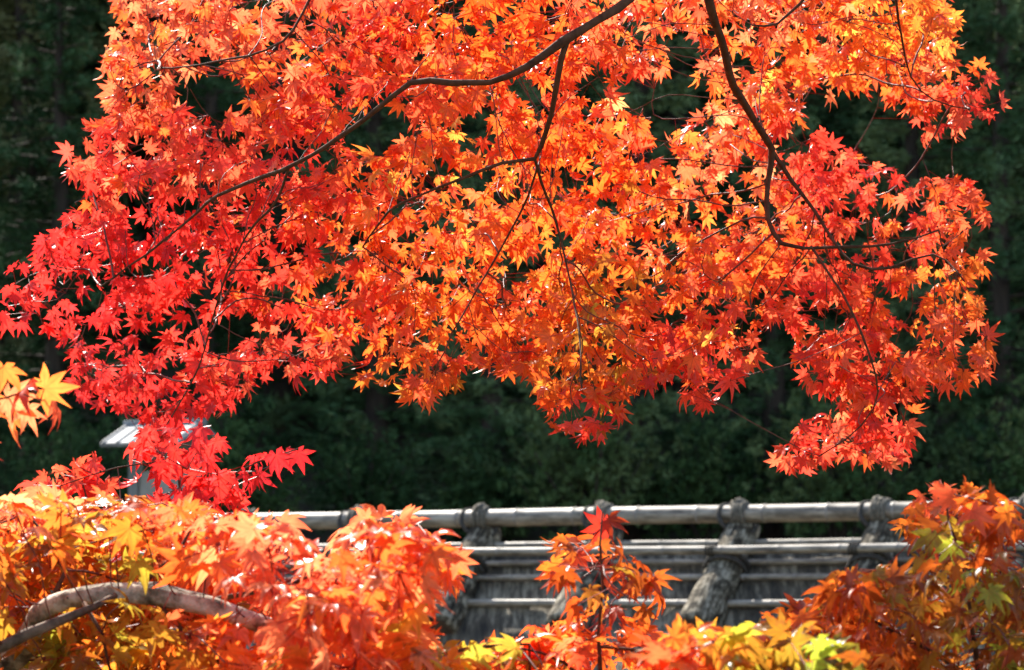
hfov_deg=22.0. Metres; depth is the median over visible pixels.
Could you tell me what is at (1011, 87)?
cedar tree
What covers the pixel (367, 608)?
maple tree
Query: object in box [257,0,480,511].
cypress tree
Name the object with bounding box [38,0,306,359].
cedar tree
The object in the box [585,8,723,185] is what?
cypress tree
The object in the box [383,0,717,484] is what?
cypress tree
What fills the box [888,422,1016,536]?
evergreen shrub
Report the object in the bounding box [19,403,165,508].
evergreen shrub
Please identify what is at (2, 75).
cedar tree
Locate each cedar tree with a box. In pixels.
[0,0,170,406]
[0,3,48,252]
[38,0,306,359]
[181,5,446,227]
[241,0,571,376]
[435,0,654,275]
[653,0,898,367]
[846,0,991,244]
[876,0,1023,373]
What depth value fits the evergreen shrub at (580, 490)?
34.81 m
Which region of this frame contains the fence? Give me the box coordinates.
[96,493,1023,669]
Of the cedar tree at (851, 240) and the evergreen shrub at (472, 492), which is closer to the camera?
the evergreen shrub at (472, 492)
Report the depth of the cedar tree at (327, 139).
49.62 m
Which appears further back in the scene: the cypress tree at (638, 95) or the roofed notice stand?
the cypress tree at (638, 95)
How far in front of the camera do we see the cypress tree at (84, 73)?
51.87 m
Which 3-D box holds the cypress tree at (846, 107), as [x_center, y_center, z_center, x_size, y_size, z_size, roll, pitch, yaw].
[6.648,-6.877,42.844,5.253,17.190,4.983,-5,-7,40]
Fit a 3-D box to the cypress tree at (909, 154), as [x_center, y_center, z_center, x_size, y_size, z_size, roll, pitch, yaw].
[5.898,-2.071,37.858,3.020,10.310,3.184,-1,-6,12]
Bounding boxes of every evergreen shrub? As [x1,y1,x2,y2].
[0,420,77,555]
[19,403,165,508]
[200,398,313,513]
[275,410,447,536]
[432,425,533,542]
[452,373,691,541]
[622,407,784,539]
[723,370,956,538]
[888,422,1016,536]
[937,370,1023,498]
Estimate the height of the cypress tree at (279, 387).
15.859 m
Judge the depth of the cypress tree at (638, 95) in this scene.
37.71 m
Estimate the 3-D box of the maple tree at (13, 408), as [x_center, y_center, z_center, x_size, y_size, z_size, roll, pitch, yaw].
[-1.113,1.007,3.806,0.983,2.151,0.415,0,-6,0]
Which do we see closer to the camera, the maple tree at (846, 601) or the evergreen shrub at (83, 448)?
the maple tree at (846, 601)
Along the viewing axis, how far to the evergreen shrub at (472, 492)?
35.76 m
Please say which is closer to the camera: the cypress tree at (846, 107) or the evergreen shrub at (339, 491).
the evergreen shrub at (339, 491)
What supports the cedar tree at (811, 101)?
on the ground
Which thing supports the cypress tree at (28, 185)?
on the ground
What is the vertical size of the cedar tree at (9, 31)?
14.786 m
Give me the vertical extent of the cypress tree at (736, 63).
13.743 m
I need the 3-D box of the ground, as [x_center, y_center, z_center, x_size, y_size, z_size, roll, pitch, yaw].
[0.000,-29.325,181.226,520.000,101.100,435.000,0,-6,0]
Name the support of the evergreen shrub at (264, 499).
on the ground
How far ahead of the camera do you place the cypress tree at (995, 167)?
36.71 m
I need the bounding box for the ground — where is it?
[0,3,1023,621]
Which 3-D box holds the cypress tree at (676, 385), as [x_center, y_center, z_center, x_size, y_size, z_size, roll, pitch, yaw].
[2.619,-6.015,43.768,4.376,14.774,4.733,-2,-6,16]
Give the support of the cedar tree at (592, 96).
on the ground
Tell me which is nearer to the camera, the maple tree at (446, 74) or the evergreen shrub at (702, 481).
the maple tree at (446, 74)
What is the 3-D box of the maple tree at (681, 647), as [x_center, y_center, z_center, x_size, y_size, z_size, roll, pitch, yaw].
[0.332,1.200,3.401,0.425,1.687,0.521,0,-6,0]
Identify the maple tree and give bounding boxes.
[0,0,1010,476]
[0,362,80,460]
[0,480,567,669]
[13,415,314,663]
[482,506,681,669]
[620,608,871,669]
[698,475,1023,669]
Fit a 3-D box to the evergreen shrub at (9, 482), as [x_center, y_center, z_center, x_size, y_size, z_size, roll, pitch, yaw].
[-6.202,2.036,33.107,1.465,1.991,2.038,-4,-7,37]
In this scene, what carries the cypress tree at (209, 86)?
on the ground
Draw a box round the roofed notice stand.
[100,419,227,549]
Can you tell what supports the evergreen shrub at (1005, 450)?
on the ground
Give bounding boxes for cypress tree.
[0,0,143,189]
[0,0,154,545]
[47,0,270,219]
[99,0,300,501]
[130,0,434,453]
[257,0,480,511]
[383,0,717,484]
[401,0,594,541]
[524,0,752,540]
[563,0,801,400]
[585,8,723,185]
[652,5,878,538]
[658,2,862,204]
[775,0,1023,425]
[834,0,1023,525]
[882,0,1023,497]
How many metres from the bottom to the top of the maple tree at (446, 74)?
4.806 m
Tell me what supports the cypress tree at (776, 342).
on the ground
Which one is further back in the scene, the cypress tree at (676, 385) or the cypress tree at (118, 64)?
the cypress tree at (118, 64)
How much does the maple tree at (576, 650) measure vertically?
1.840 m
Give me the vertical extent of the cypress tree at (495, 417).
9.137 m
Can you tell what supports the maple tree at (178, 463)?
on the ground
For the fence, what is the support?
on the ground
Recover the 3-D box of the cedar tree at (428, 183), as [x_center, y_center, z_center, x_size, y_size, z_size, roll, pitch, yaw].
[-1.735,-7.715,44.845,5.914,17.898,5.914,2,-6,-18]
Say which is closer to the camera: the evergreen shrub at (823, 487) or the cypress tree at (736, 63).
the evergreen shrub at (823, 487)

